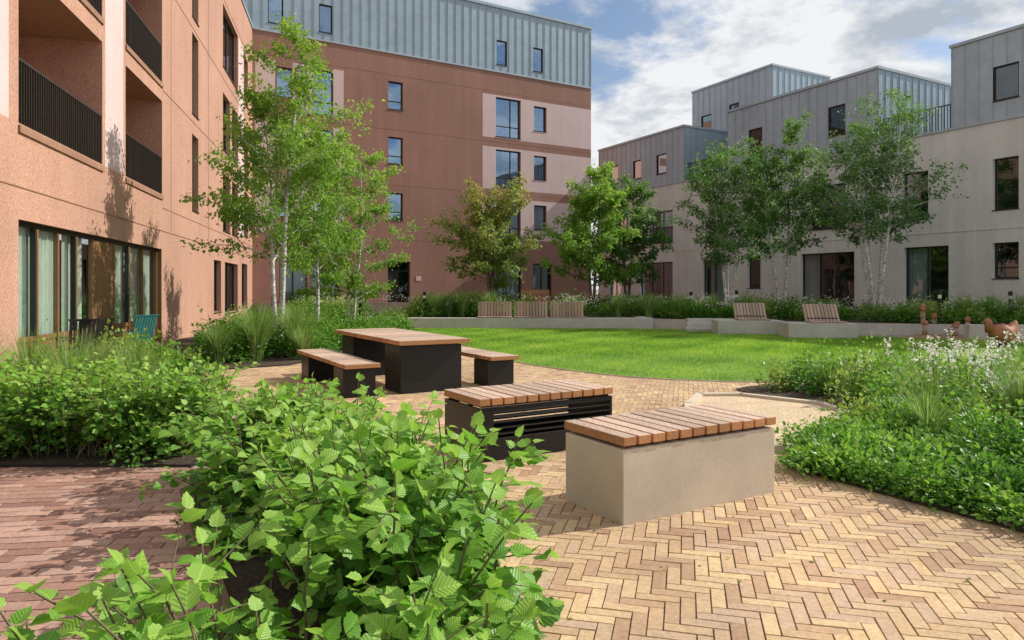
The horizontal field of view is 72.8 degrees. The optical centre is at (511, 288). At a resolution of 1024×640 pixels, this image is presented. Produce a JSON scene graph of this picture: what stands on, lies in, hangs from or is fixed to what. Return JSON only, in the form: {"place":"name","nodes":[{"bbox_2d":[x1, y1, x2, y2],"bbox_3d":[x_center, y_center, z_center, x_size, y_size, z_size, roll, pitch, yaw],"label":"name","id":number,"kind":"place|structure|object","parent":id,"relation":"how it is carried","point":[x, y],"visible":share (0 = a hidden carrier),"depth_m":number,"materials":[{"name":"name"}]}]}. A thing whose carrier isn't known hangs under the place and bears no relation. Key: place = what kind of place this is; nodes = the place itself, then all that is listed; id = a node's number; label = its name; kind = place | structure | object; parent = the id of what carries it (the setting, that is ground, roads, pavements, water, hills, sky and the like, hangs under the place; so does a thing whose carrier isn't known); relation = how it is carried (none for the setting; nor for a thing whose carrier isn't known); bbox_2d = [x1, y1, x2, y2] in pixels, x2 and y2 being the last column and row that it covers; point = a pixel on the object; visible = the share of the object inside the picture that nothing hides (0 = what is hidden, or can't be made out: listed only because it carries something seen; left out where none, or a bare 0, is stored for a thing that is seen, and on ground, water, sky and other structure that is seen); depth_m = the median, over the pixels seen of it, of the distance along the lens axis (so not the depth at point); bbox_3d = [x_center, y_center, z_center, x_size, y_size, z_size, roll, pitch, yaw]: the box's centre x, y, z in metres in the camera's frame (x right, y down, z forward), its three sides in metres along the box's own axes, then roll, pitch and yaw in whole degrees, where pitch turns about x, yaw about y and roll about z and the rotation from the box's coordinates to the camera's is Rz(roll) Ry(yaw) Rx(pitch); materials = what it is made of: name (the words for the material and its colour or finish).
{"place":"outdoors","nodes":[
{"label":"outdoors","id":0,"kind":"place"},
{"bbox_2d":[0,467,212,639],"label":"red brick path","id":1,"kind":"structure","parent":0,"point":[62,529],"depth_m":4.15,"materials":[{"name":"brick"}]},
{"bbox_2d":[179,481,237,638],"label":"brick edging","id":2,"kind":"object","parent":1,"relation":"on","point":[225,595],"visible":0.21,"depth_m":3.65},
{"bbox_2d":[0,328,402,463],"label":"planting soil","id":3,"kind":"structure","parent":0,"point":[60,457],"depth_m":5.92,"materials":[{"name":"soil"}]},
{"bbox_2d":[0,360,34,442],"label":"hedge shrub","id":4,"kind":"object","parent":3,"relation":"on","point":[6,377],"visible":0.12,"depth_m":6.15,"materials":[{"name":"green plant"}]},
{"bbox_2d":[0,350,83,401],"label":"hedge shrub","id":5,"kind":"object","parent":3,"relation":"on","point":[9,359],"visible":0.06,"depth_m":6.78,"materials":[{"name":"green plant"}]},
{"bbox_2d":[14,319,93,367],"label":"shrub","id":6,"kind":"object","parent":3,"relation":"on","point":[50,352],"visible":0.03,"depth_m":9.02,"materials":[{"name":"green plant"}]},
{"bbox_2d":[0,360,125,458],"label":"hedge shrub","id":7,"kind":"object","parent":3,"relation":"on","point":[34,385],"visible":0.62,"depth_m":5.91,"materials":[{"name":"green plant"}]},
{"bbox_2d":[60,319,106,353],"bbox_3d":[-6.781,0.965,11.030,0.555,0.950,0.700,0,0,-23],"label":"outdoor chair","id":8,"kind":"object","parent":3,"relation":"on","point":[89,327],"visible":0.42,"depth_m":11.25,"materials":[{"name":"black metal"}]},
{"bbox_2d":[0,322,179,384],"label":"ornamental grass","id":9,"kind":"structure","parent":3,"relation":"on","point":[89,352],"depth_m":7.39,"materials":[{"name":"green plant"}]},
{"bbox_2d":[26,359,167,460],"bbox_3d":[-3.486,1.005,5.937,1.199,0.838,1.267,0,0,0],"label":"hedge shrub","id":10,"kind":"object","parent":3,"relation":"on","point":[84,422],"visible":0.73,"depth_m":5.82,"materials":[{"name":"green plant"}]},
{"bbox_2d":[41,349,178,398],"bbox_3d":[-3.983,1.007,6.721,1.391,0.833,0.995,0,0,-9],"label":"hedge shrub","id":11,"kind":"object","parent":3,"relation":"on","point":[87,357],"visible":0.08,"depth_m":6.66,"materials":[{"name":"green plant"}]},
{"bbox_2d":[88,318,146,355],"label":"shrub","id":12,"kind":"object","parent":3,"relation":"on","point":[112,333],"visible":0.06,"depth_m":10.90,"materials":[{"name":"green plant"}]},
{"bbox_2d":[89,320,146,360],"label":"shrub","id":13,"kind":"object","parent":3,"relation":"on","point":[126,341],"visible":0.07,"depth_m":10.17,"materials":[{"name":"green plant"}]},
{"bbox_2d":[0,356,246,467],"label":"hedge understorey","id":14,"kind":"object","parent":3,"relation":"on","point":[135,448],"visible":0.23,"depth_m":5.81,"materials":[{"name":"green plant"}]},
{"bbox_2d":[107,314,158,346],"bbox_3d":[-7.258,0.965,13.324,0.700,0.950,0.555,0,0,19],"label":"outdoor chair","id":15,"kind":"object","parent":3,"relation":"on","point":[141,327],"visible":0.46,"depth_m":13.25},
{"bbox_2d":[106,319,186,363],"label":"shrub","id":16,"kind":"object","parent":3,"relation":"on","point":[143,336],"visible":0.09,"depth_m":10.38,"materials":[{"name":"green plant"}]},
{"bbox_2d":[89,362,239,458],"bbox_3d":[-2.953,1.029,5.997,1.157,0.790,1.054,0,0,-37],"label":"hedge shrub","id":17,"kind":"object","parent":3,"relation":"on","point":[175,394],"visible":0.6,"depth_m":5.86,"materials":[{"name":"green plant"}]},
{"bbox_2d":[126,330,207,387],"bbox_3d":[-4.637,0.980,9.254,1.182,0.913,1.235,0,0,33],"label":"shrub","id":18,"kind":"object","parent":3,"relation":"on","point":[173,355],"visible":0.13,"depth_m":9.25,"materials":[{"name":"green plant"}]},
{"bbox_2d":[97,350,257,415],"bbox_3d":[-3.237,1.006,6.646,1.307,0.835,1.186,0,0,0],"label":"hedge shrub","id":19,"kind":"object","parent":3,"relation":"on","point":[165,361],"visible":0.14,"depth_m":6.76,"materials":[{"name":"green plant"}]},
{"bbox_2d":[155,334,233,390],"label":"shrub","id":20,"kind":"object","parent":3,"relation":"on","point":[199,357],"visible":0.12,"depth_m":9.55,"materials":[{"name":"green plant"}]},
{"bbox_2d":[187,299,329,363],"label":"ornamental grass","id":21,"kind":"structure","parent":3,"relation":"on","point":[292,322],"depth_m":13.72,"materials":[{"name":"green plant"}]},
{"bbox_2d":[179,12,385,347],"bbox_3d":[-5.103,-2.351,15.892,4.541,7.723,3.831,0,0,-25],"label":"birch tree","id":22,"kind":"object","parent":3,"relation":"on","point":[233,209],"visible":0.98,"depth_m":15.53,"materials":[{"name":"green plant"}]},
{"bbox_2d":[186,289,417,363],"bbox_3d":[-5.821,0.743,19.442,6.324,1.497,13.036,0,0,0],"label":"shrub border","id":23,"kind":"object","parent":3,"relation":"on","point":[329,338],"visible":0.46,"depth_m":15.31,"materials":[{"name":"green plant"}]},
{"bbox_2d":[244,117,371,320],"bbox_3d":[-5.211,-1.495,17.503,2.840,5.991,3.685,0,0,0],"label":"birch tree","id":24,"kind":"object","parent":3,"relation":"on","point":[318,138],"visible":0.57,"depth_m":17.82,"materials":[{"name":"green plant"}]},
{"bbox_2d":[289,138,425,322],"bbox_3d":[-4.659,-1.485,20.689,4.264,5.990,3.052,0,0,0],"label":"birch tree","id":25,"kind":"object","parent":3,"relation":"on","point":[354,283],"visible":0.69,"depth_m":20.67,"materials":[{"name":"green plant"}]},
{"bbox_2d":[194,480,342,639],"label":"planting soil","id":26,"kind":"structure","parent":0,"point":[252,572],"depth_m":3.34,"materials":[{"name":"soil"}]},
{"bbox_2d":[0,491,369,639],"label":"hornbeam shrub","id":27,"kind":"object","parent":26,"relation":"on","point":[149,597],"visible":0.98,"depth_m":1.93,"materials":[{"name":"green plant"}]},
{"bbox_2d":[151,373,380,488],"bbox_3d":[-1.858,1.022,5.106,1.260,0.803,1.660,0,0,39],"label":"hornbeam shrub","id":28,"kind":"object","parent":26,"relation":"on","point":[263,396],"visible":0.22,"depth_m":4.95,"materials":[{"name":"green plant"}]},
{"bbox_2d":[137,373,419,538],"bbox_3d":[-1.303,0.987,4.439,1.196,0.875,1.799,0,0,29],"label":"hornbeam shrub","id":29,"kind":"object","parent":26,"relation":"on","point":[229,469],"visible":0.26,"depth_m":4.04,"materials":[{"name":"green plant"}]},
{"bbox_2d":[203,390,491,591],"bbox_3d":[-0.790,0.997,3.544,1.446,0.855,1.302,0,0,0],"label":"hornbeam shrub","id":30,"kind":"object","parent":26,"relation":"on","point":[301,423],"visible":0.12,"depth_m":3.40,"materials":[{"name":"green plant"}]},
{"bbox_2d":[173,468,545,639],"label":"shrub","id":31,"kind":"object","parent":26,"relation":"on","point":[227,522],"visible":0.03,"depth_m":3.70,"materials":[{"name":"green plant"}]},
{"bbox_2d":[219,401,564,639],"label":"hornbeam shrub","id":32,"kind":"object","parent":26,"relation":"on","point":[396,494],"visible":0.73,"depth_m":2.52,"materials":[{"name":"green plant"}]},
{"bbox_2d":[305,529,563,639],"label":"hornbeam shrub","id":33,"kind":"object","parent":26,"relation":"on","point":[445,588],"visible":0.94,"depth_m":1.90,"materials":[{"name":"green plant"}]},
{"bbox_2d":[122,290,906,467],"bbox_3d":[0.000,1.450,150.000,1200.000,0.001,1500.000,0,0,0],"label":"ground","id":34,"kind":"structure","parent":0,"point":[874,335],"depth_m":21.61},
{"bbox_2d":[0,0,251,366],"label":"walls","id":35,"kind":"structure","parent":34,"relation":"on","point":[185,282],"depth_m":17.70,"materials":[{"name":"brown brick"}]},
{"bbox_2d":[18,227,148,337],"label":"curtains","id":36,"kind":"object","parent":35,"relation":"attached to","point":[45,276],"visible":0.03,"depth_m":12.03,"materials":[{"name":"fabric"}]},
{"bbox_2d":[18,221,156,368],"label":"ground floor glazing","id":37,"kind":"structure","parent":35,"relation":"attached to","point":[101,278],"depth_m":13.44,"materials":[{"name":"grey glass"}]},
{"bbox_2d":[18,0,161,193],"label":"balcony railings","id":38,"kind":"object","parent":35,"relation":"attached to","point":[51,109],"visible":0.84,"depth_m":12.77,"materials":[{"name":"metal"}]},
{"bbox_2d":[18,0,161,193],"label":"balcony recess","id":39,"kind":"object","parent":35,"relation":"attached to","point":[60,42],"visible":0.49,"depth_m":13.61,"materials":[{"name":"brick"}]},
{"bbox_2d":[18,0,163,199],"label":"balcony edges","id":40,"kind":"object","parent":35,"relation":"attached to","point":[25,131],"visible":0.77,"depth_m":13.04,"materials":[{"name":"concrete"}]},
{"bbox_2d":[0,0,251,257],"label":"string courses","id":41,"kind":"object","parent":35,"relation":"attached to","point":[163,208],"visible":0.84,"depth_m":19.06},
{"bbox_2d":[208,0,208,241],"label":"panel joints","id":42,"kind":"object","parent":35,"relation":"attached to","point":[208,113],"visible":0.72,"depth_m":23.89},
{"bbox_2d":[192,0,243,311],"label":"window frames","id":43,"kind":"structure","parent":35,"relation":"attached to","point":[227,264],"depth_m":28.09,"materials":[{"name":"metal"}]},
{"bbox_2d":[192,0,247,312],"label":"window reveals","id":44,"kind":"structure","parent":35,"relation":"attached to","point":[195,99],"depth_m":28.00,"materials":[{"name":"brick"}]},
{"bbox_2d":[192,15,248,313],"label":"window sills","id":45,"kind":"structure","parent":35,"relation":"attached to","point":[223,149],"depth_m":27.06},
{"bbox_2d":[223,16,242,309],"bbox_3d":[-10.296,-5.000,19.149,1.560,11.790,27.990,0,0,-13],"label":"window glass","id":46,"kind":"object","parent":35,"relation":"attached to","point":[229,53],"visible":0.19,"depth_m":29.41,"materials":[{"name":"glass"}]},
{"bbox_2d":[59,102,243,331],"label":"interiors","id":47,"kind":"object","parent":46,"relation":"attached to","point":[84,281],"visible":0.05,"depth_m":16.06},
{"bbox_2d":[122,76,581,311],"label":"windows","id":48,"kind":"structure","parent":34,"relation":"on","point":[137,278],"depth_m":44.30,"materials":[{"name":"glass"}]},
{"bbox_2d":[252,29,590,313],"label":"walls","id":49,"kind":"structure","parent":34,"relation":"on","point":[432,162],"depth_m":39.50,"materials":[{"name":"brick"}]},
{"bbox_2d":[267,22,546,300],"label":"window sills","id":50,"kind":"structure","parent":49,"relation":"attached to","point":[403,110],"depth_m":38.42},
{"bbox_2d":[268,0,550,301],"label":"window frames","id":51,"kind":"structure","parent":49,"relation":"attached to","point":[509,178],"depth_m":38.80,"materials":[{"name":"metal"}]},
{"bbox_2d":[276,4,551,301],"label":"window reveals","id":52,"kind":"structure","parent":49,"relation":"attached to","point":[496,149],"depth_m":42.28,"materials":[{"name":"brick"}]},
{"bbox_2d":[388,272,396,301],"bbox_3d":[-6.580,-0.080,38.354,0.560,1.740,0.025,0,0,-30],"label":"door","id":53,"kind":"structure","parent":52,"relation":"attached to","point":[392,276],"depth_m":38.33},
{"bbox_2d":[269,0,549,301],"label":"interiors","id":54,"kind":"object","parent":52,"relation":"attached to","point":[502,119],"visible":0.3,"depth_m":39.33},
{"bbox_2d":[280,101,546,299],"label":"curtains","id":55,"kind":"object","parent":54,"relation":"attached to","point":[298,282],"visible":0.26,"depth_m":42.35,"materials":[{"name":"fabric"}]},
{"bbox_2d":[253,0,591,88],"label":"top storey","id":56,"kind":"structure","parent":49,"relation":"on","point":[529,13],"depth_m":41.23,"materials":[{"name":"metal"}]},
{"bbox_2d":[244,0,590,88],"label":"metal cladding","id":57,"kind":"structure","parent":56,"relation":"attached to","point":[379,24],"depth_m":39.91,"materials":[{"name":"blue metal"}]},
{"bbox_2d":[245,0,584,85],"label":"standing seams","id":58,"kind":"object","parent":57,"relation":"attached to","point":[471,37],"visible":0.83,"depth_m":40.81,"materials":[{"name":"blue metal"}]},
{"bbox_2d":[256,53,589,245],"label":"string courses","id":59,"kind":"object","parent":49,"relation":"attached to","point":[442,135],"visible":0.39,"depth_m":39.40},
{"bbox_2d":[407,317,652,328],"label":"wall","id":60,"kind":"structure","parent":34,"relation":"on","point":[549,322],"depth_m":25.05,"materials":[{"name":"grey concrete"}]},
{"bbox_2d":[477,302,511,317],"bbox_3d":[-0.630,0.759,25.354,1.228,0.578,0.611,0,0,0],"label":"wall bench","id":61,"kind":"object","parent":60,"relation":"on","point":[484,310],"depth_m":25.53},
{"bbox_2d":[514,302,547,317],"bbox_3d":[0.690,0.759,25.354,1.228,0.578,0.610,0,0,0],"label":"wall bench","id":62,"kind":"object","parent":60,"relation":"on","point":[522,309],"depth_m":25.53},
{"bbox_2d":[550,302,584,317],"bbox_3d":[2.010,0.759,25.354,1.228,0.578,0.611,0,0,0],"label":"wall bench","id":63,"kind":"object","parent":60,"relation":"on","point":[561,309],"depth_m":25.53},
{"bbox_2d":[267,286,1023,323],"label":"shrub border","id":64,"kind":"object","parent":34,"relation":"on","point":[868,312],"visible":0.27,"depth_m":25.24,"materials":[{"name":"green leaf"}]},
{"bbox_2d":[461,328,863,382],"bbox_3d":[5.162,1.433,17.800,17.939,0.033,14.413,0,0,0],"label":"lawn edging","id":65,"kind":"object","parent":34,"relation":"on","point":[639,377],"visible":0.22,"depth_m":11.17,"materials":[{"name":"metal"}]},
{"bbox_2d":[505,379,973,639],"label":"paving bed","id":66,"kind":"object","parent":34,"relation":"on","point":[694,568],"visible":0.08,"depth_m":3.51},
{"bbox_2d":[195,345,1023,639],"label":"paving herringbone","id":67,"kind":"object","parent":66,"relation":"on","point":[945,549],"visible":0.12,"depth_m":3.69,"materials":[{"name":"brick"}]},
{"bbox_2d":[0,362,301,467],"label":"steel edging","id":68,"kind":"object","parent":67,"relation":"on","point":[192,464],"visible":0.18,"depth_m":5.59,"materials":[{"name":"metal"}]},
{"bbox_2d":[297,348,380,398],"bbox_3d":[-2.618,1.212,10.239,0.482,0.457,2.682,0,0,-30],"label":"picnic bench","id":69,"kind":"object","parent":67,"relation":"on","point":[328,364],"visible":0.93,"depth_m":9.43,"materials":[{"name":"wood"}]},
{"bbox_2d":[335,328,469,393],"bbox_3d":[-1.826,1.070,10.927,1.062,0.740,3.082,0,0,-30],"label":"picnic table","id":70,"kind":"object","parent":67,"relation":"on","point":[410,361],"visible":0.94,"depth_m":9.78,"materials":[{"name":"black metal"}]},
{"bbox_2d":[461,346,519,385],"bbox_3d":[-0.765,1.212,11.309,0.482,0.456,2.682,0,0,-30],"label":"picnic bench","id":71,"kind":"object","parent":67,"relation":"on","point":[491,368],"visible":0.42,"depth_m":10.30,"materials":[{"name":"black metal"}]},
{"bbox_2d":[444,379,612,462],"bbox_3d":[0.161,1.174,6.363,1.402,0.532,0.682,0,0,-31],"label":"steel bench","id":72,"kind":"object","parent":67,"relation":"on","point":[587,400],"visible":0.83,"depth_m":6.12,"materials":[{"name":"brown wood"}]},
{"bbox_2d":[564,404,775,525],"bbox_3d":[1.110,1.168,4.822,1.376,0.544,0.636,0,0,-30],"label":"concrete bench","id":73,"kind":"object","parent":67,"relation":"on","point":[628,468],"visible":1,"depth_m":4.54,"materials":[{"name":"beige concrete"}]},
{"bbox_2d":[346,380,1016,618],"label":"fallen leaves","id":74,"kind":"object","parent":67,"relation":"on","point":[788,526],"visible":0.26,"depth_m":3.65,"materials":[{"name":"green plant"}]},
{"bbox_2d":[692,396,841,443],"bbox_3d":[2.856,1.410,7.656,1.888,0.001,3.062,0,0,0],"label":"sand pit","id":75,"kind":"object","parent":67,"relation":"on","point":[787,412],"visible":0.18,"depth_m":8.19,"materials":[{"name":"sand"}]},
{"bbox_2d":[684,392,850,451],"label":"sand pit kerb","id":76,"kind":"structure","parent":67,"relation":"on","point":[696,397],"depth_m":8.70,"materials":[{"name":"beige concrete"}]},
{"bbox_2d":[598,23,1023,310],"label":"cream terraced housing","id":77,"kind":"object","parent":34,"relation":"on","point":[973,243],"visible":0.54,"depth_m":31.64,"materials":[{"name":"beige concrete"}]},
{"bbox_2d":[612,154,672,298],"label":"window glass","id":78,"kind":"structure","parent":77,"relation":"in","point":[668,267],"depth_m":43.41,"materials":[{"name":"glass"}]},
{"bbox_2d":[611,62,1018,306],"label":"window frames","id":79,"kind":"structure","parent":77,"relation":"in","point":[928,248],"depth_m":29.67,"materials":[{"name":"metal"}]},
{"bbox_2d":[919,303,925,322],"bbox_3d":[13.000,0.950,22.000,0.208,1.000,0.208,0,0,0],"label":"wooden play post","id":80,"kind":"object","parent":34,"relation":"on","point":[922,307],"visible":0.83,"depth_m":21.94,"materials":[{"name":"brown wood"}]},
{"bbox_2d":[964,324,1023,338],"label":"wall","id":81,"kind":"structure","parent":34,"relation":"on","point":[971,331],"depth_m":19.56,"materials":[{"name":"grey concrete"}]},
{"bbox_2d":[59,0,1023,289],"label":"sky","id":82,"kind":"structure","parent":0,"point":[648,57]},
{"bbox_2d":[253,299,1023,334],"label":"terrace ground","id":83,"kind":"structure","parent":0,"point":[884,326],"depth_m":22.45,"materials":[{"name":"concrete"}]},
{"bbox_2d":[284,284,654,317],"bbox_3d":[-1.857,0.462,28.358,15.563,1.353,5.616,0,0,0],"label":"shrub border","id":84,"kind":"object","parent":83,"relation":"on","point":[603,308],"visible":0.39,"depth_m":26.92,"materials":[{"name":"green plant"}]},
{"bbox_2d":[424,172,557,294],"bbox_3d":[-0.912,-1.755,28.084,4.679,5.726,4.920,0,0,38],"label":"ornamental tree","id":85,"kind":"object","parent":83,"relation":"on","point":[485,240],"visible":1,"depth_m":27.71,"materials":[{"name":"green plant"}]},
{"bbox_2d":[521,290,549,304],"bbox_3d":[1.068,0.515,30.846,1.300,0.970,0.754,0,0,-6],"label":"wooden bench","id":86,"kind":"object","parent":83,"relation":"on","point":[540,296],"visible":0.39,"depth_m":31.09,"materials":[{"name":"brown wood"}]},
{"bbox_2d":[537,161,647,309],"bbox_3d":[3.434,-2.262,30.384,4.757,6.748,5.200,0,0,0],"label":"ornamental tree","id":87,"kind":"object","parent":83,"relation":"on","point":[577,235],"visible":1,"depth_m":29.78,"materials":[{"name":"green plant"}]},
{"bbox_2d":[591,171,674,298],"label":"ornamental tree","id":88,"kind":"object","parent":83,"relation":"on","point":[622,252],"visible":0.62,"depth_m":31.92,"materials":[{"name":"green plant"}]},
{"bbox_2d":[298,292,1023,310],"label":"white flowers border","id":89,"kind":"object","parent":83,"relation":"on","point":[680,298],"visible":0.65,"depth_m":25.84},
{"bbox_2d":[421,288,1023,320],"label":"ornamental grass","id":90,"kind":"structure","parent":83,"relation":"on","point":[617,304],"depth_m":25.86,"materials":[{"name":"green plant"}]},
{"bbox_2d":[657,136,791,307],"bbox_3d":[8.741,-2.529,27.348,4.814,7.292,4.512,0,0,-29],"label":"multi stem birch tree","id":91,"kind":"object","parent":83,"relation":"on","point":[721,242],"visible":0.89,"depth_m":26.92,"materials":[{"name":"green plant"}]},
{"bbox_2d":[715,110,836,307],"bbox_3d":[9.835,-2.861,25.891,4.442,7.950,3.697,0,0,-36],"label":"multi stem birch tree","id":92,"kind":"object","parent":83,"relation":"on","point":[797,159],"visible":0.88,"depth_m":25.73,"materials":[{"name":"green plant"}]},
{"bbox_2d":[615,287,1023,324],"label":"shrub border","id":93,"kind":"object","parent":83,"relation":"on","point":[703,311],"visible":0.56,"depth_m":24.68,"materials":[{"name":"green plant"}]},
{"bbox_2d":[789,82,968,319],"bbox_3d":[12.398,-3.109,24.482,5.245,8.501,5.428,0,0,0],"label":"multi stem birch tree","id":94,"kind":"object","parent":83,"relation":"on","point":[863,161],"visible":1,"depth_m":23.73,"materials":[{"name":"green plant"}]},
{"bbox_2d":[937,290,941,322],"bbox_3d":[13.600,0.610,22.100,0.129,1.160,0.129,0,0,0],"label":"bollard light","id":95,"kind":"object","parent":83,"relation":"on","point":[939,294],"visible":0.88,"depth_m":22.05,"materials":[{"name":"black metal"}]},
{"bbox_2d":[405,327,1023,381],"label":"lawn","id":96,"kind":"structure","parent":0,"point":[660,368],"depth_m":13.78,"materials":[{"name":"plant"}]},
{"bbox_2d":[684,318,732,331],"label":"concrete wall","id":97,"kind":"structure","parent":96,"relation":"on","point":[698,324],"depth_m":23.37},
{"bbox_2d":[711,303,783,334],"bbox_3d":[7.450,0.951,22.047,2.000,0.998,1.100,0,0,6],"label":"concrete lounge seat","id":98,"kind":"object","parent":96,"relation":"on","point":[751,322],"visible":0.98,"depth_m":21.58,"materials":[{"name":"concrete"}]},
{"bbox_2d":[778,304,857,338],"bbox_3d":[8.950,0.951,20.402,1.900,0.998,1.100,0,0,6],"label":"concrete lounge seat","id":99,"kind":"object","parent":96,"relation":"on","point":[825,326],"visible":0.98,"depth_m":19.93,"materials":[{"name":"concrete"}]},
{"bbox_2d":[900,334,1023,342],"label":"play bark surface","id":100,"kind":"object","parent":96,"relation":"on","point":[916,336],"visible":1,"depth_m":20.50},
{"bbox_2d":[921,320,928,334],"bbox_3d":[12.600,1.200,21.200,0.208,0.500,0.208,0,0,0],"label":"wooden play post","id":101,"kind":"object","parent":100,"relation":"on","point":[924,323],"visible":0.9,"depth_m":21.14,"materials":[{"name":"brown wood"}]},
{"bbox_2d":[981,318,1018,347],"bbox_3d":[11.875,1.078,16.872,0.797,0.744,0.546,0,0,-31],"label":"carved play animal","id":102,"kind":"object","parent":96,"relation":"on","point":[992,329],"visible":0.9,"depth_m":16.78},
{"bbox_2d":[735,384,1023,530],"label":"planting soil","id":103,"kind":"structure","parent":0,"point":[798,394],"depth_m":8.25,"materials":[{"name":"soil"}]},
{"bbox_2d":[755,332,1023,429],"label":"groundcover plant","id":104,"kind":"object","parent":103,"relation":"on","point":[777,377],"visible":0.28,"depth_m":7.38,"materials":[{"name":"green leaf"}]},
{"bbox_2d":[774,328,1023,532],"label":"groundcover plant","id":105,"kind":"object","parent":103,"relation":"on","point":[853,449],"visible":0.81,"depth_m":5.46,"materials":[{"name":"green plant"}]},
{"bbox_2d":[807,343,1023,437],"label":"ornamental grass","id":106,"kind":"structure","parent":103,"relation":"on","point":[928,421],"depth_m":6.85,"materials":[{"name":"green plant"}]},
{"bbox_2d":[856,328,1023,409],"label":"white flowering perennial","id":107,"kind":"object","parent":103,"relation":"on","point":[950,355],"visible":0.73,"depth_m":8.14,"materials":[{"name":"plant"}]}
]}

